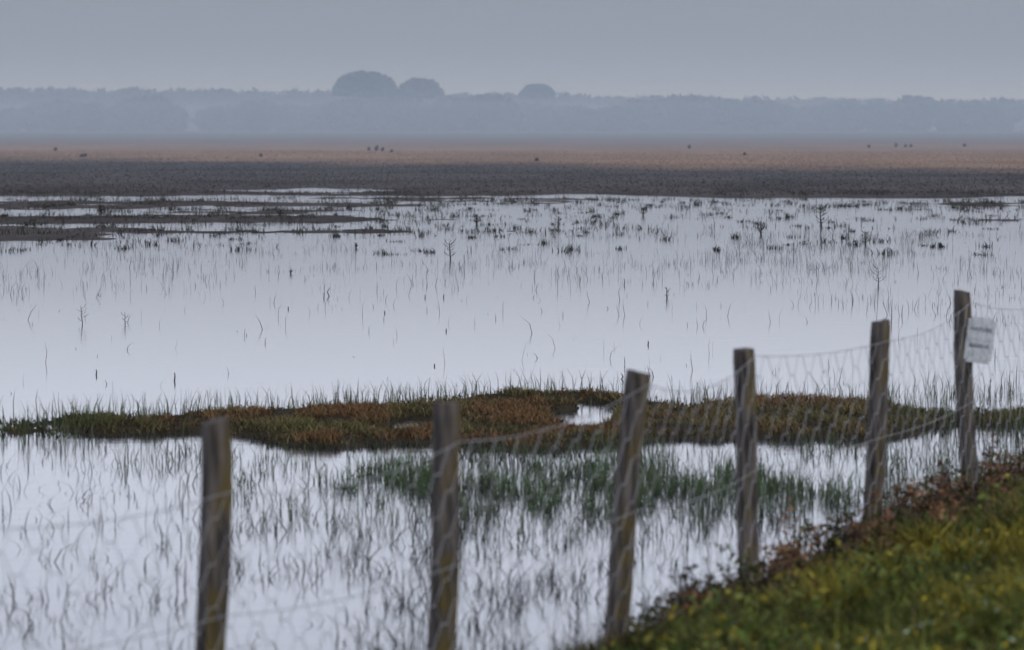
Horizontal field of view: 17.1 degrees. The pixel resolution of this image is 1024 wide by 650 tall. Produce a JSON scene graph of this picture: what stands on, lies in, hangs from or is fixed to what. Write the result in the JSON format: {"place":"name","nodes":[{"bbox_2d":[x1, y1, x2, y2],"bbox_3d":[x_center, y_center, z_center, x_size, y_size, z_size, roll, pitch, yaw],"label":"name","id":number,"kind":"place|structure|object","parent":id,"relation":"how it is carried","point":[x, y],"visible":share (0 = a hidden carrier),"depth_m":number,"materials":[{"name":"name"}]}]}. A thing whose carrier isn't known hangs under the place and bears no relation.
{"place":"outdoors","nodes":[
{"label":"outdoors","id":0,"kind":"place"},
{"bbox_2d":[0,188,1023,649],"bbox_3d":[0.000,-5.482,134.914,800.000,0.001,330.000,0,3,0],"label":"water","id":1,"kind":"structure","parent":0,"point":[318,338],"depth_m":37.63,"materials":[{"name":"grey liquid"}]},
{"bbox_2d":[443,239,454,259],"bbox_3d":[-1.180,-1.406,64.035,0.242,0.445,0.098,0,3,0],"label":"dead marsh plant","id":2,"kind":"object","parent":1,"relation":"in","point":[449,244],"visible":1,"depth_m":64.03,"materials":[{"name":"plant"}]},
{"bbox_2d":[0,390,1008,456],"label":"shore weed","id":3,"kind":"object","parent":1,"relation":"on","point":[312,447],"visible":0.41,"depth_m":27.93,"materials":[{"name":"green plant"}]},
{"bbox_2d":[0,422,1022,649],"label":"dead reeds","id":4,"kind":"object","parent":1,"relation":"on","point":[551,574],"visible":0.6,"depth_m":20.32,"materials":[{"name":"brown plant"}]},
{"bbox_2d":[0,188,1023,251],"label":"sedge","id":5,"kind":"object","parent":1,"relation":"on","point":[319,208],"visible":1,"depth_m":99.24,"materials":[{"name":"brown plant"}]},
{"bbox_2d":[0,224,1023,398],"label":"water stalks","id":6,"kind":"object","parent":1,"relation":"on","point":[922,235],"visible":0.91,"depth_m":61.37,"materials":[{"name":"brown plant"}]},
{"bbox_2d":[7,384,1023,450],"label":"saltmarsh cover","id":7,"kind":"object","parent":1,"relation":"on","point":[529,414],"visible":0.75,"depth_m":28.90,"materials":[{"name":"brown plant"}]},
{"bbox_2d":[68,423,1021,582],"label":"green reeds","id":8,"kind":"object","parent":1,"relation":"on","point":[650,471],"visible":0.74,"depth_m":23.99,"materials":[{"name":"green plant"}]},
{"bbox_2d":[814,204,827,226],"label":"dead marsh plant","id":9,"kind":"object","parent":1,"relation":"on","point":[820,219],"visible":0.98,"depth_m":83.98,"materials":[{"name":"plant"}]},
{"bbox_2d":[872,264,884,284],"bbox_3d":[5.829,-0.779,54.042,0.236,0.389,0.091,0,3,0],"label":"dead marsh plant","id":10,"kind":"object","parent":1,"relation":"in","point":[878,273],"visible":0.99,"depth_m":54.05,"materials":[{"name":"plant"}]},
{"bbox_2d":[0,127,1023,649],"bbox_3d":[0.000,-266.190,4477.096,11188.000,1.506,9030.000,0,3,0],"label":"ground","id":11,"kind":"structure","parent":0,"point":[422,143],"depth_m":183.15,"materials":[{"name":"brown soil"}]},
{"bbox_2d":[331,70,399,98],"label":"stone pine","id":12,"kind":"object","parent":11,"relation":"on","point":[362,84],"visible":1,"depth_m":892.79,"materials":[{"name":"green plant"}]},
{"bbox_2d":[395,77,444,105],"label":"stone pine","id":13,"kind":"object","parent":11,"relation":"on","point":[421,89],"visible":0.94,"depth_m":914.34,"materials":[{"name":"grey plant"}]},
{"bbox_2d":[53,143,965,160],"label":"distant shrubs","id":14,"kind":"object","parent":11,"relation":"on","point":[536,159],"visible":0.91,"depth_m":287.59,"materials":[{"name":"grey plant"}]},
{"bbox_2d":[0,289,1023,649],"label":"wire fence","id":15,"kind":"object","parent":11,"relation":"on","point":[214,569],"visible":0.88,"depth_m":14.91,"materials":[{"name":"grey wood"}]},
{"bbox_2d":[963,316,995,363],"bbox_3d":[2.807,0.092,20.377,0.165,0.275,0.013,8,5,10],"label":"warning sign","id":16,"kind":"object","parent":15,"relation":"attached to","point":[981,332],"visible":1,"depth_m":20.38,"materials":[{"name":"paint"}]},
{"bbox_2d":[0,85,1023,131],"bbox_3d":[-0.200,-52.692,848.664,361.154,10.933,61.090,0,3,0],"label":"distant woodland","id":17,"kind":"object","parent":11,"relation":"on","point":[499,113],"visible":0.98,"depth_m":834.24,"materials":[{"name":"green plant"}]},
{"bbox_2d":[0,150,1023,195],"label":"plain grass","id":18,"kind":"structure","parent":11,"relation":"on","point":[539,154],"depth_m":171.63,"materials":[{"name":"brown plant"}]},
{"bbox_2d":[0,195,1023,254],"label":"marsh tussocks","id":19,"kind":"object","parent":11,"relation":"on","point":[334,235],"visible":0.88,"depth_m":84.68,"materials":[{"name":"brown plant"}]},
{"bbox_2d":[519,83,556,103],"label":"stone pine","id":20,"kind":"object","parent":11,"relation":"on","point":[538,91],"visible":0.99,"depth_m":945.11,"materials":[{"name":"grey plant"}]},
{"bbox_2d":[600,473,1023,649],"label":"broadleaf weeds","id":21,"kind":"object","parent":11,"relation":"on","point":[863,559],"visible":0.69,"depth_m":14.33,"materials":[{"name":"green plant"}]},
{"bbox_2d":[629,432,1023,634],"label":"bramble bushes","id":22,"kind":"object","parent":11,"relation":"on","point":[858,531],"visible":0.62,"depth_m":17.58,"materials":[{"name":"brown foliage"}]},
{"bbox_2d":[724,528,1023,649],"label":"wild flowers","id":23,"kind":"object","parent":11,"relation":"on","point":[921,624],"visible":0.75,"depth_m":13.01,"materials":[{"name":"yellow plant"}]},
{"bbox_2d":[0,364,1023,459],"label":"marsh grass","id":24,"kind":"structure","parent":0,"point":[142,411],"depth_m":30.27,"materials":[{"name":"plant"}]},
{"bbox_2d":[0,0,1023,101],"label":"sky","id":25,"kind":"structure","parent":0,"point":[968,50],"materials":[{"name":"grey"}]},
{"bbox_2d":[536,460,1023,649],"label":"bank grass","id":26,"kind":"structure","parent":0,"point":[1009,519],"depth_m":14.79,"materials":[{"name":"green plant"}]}
]}

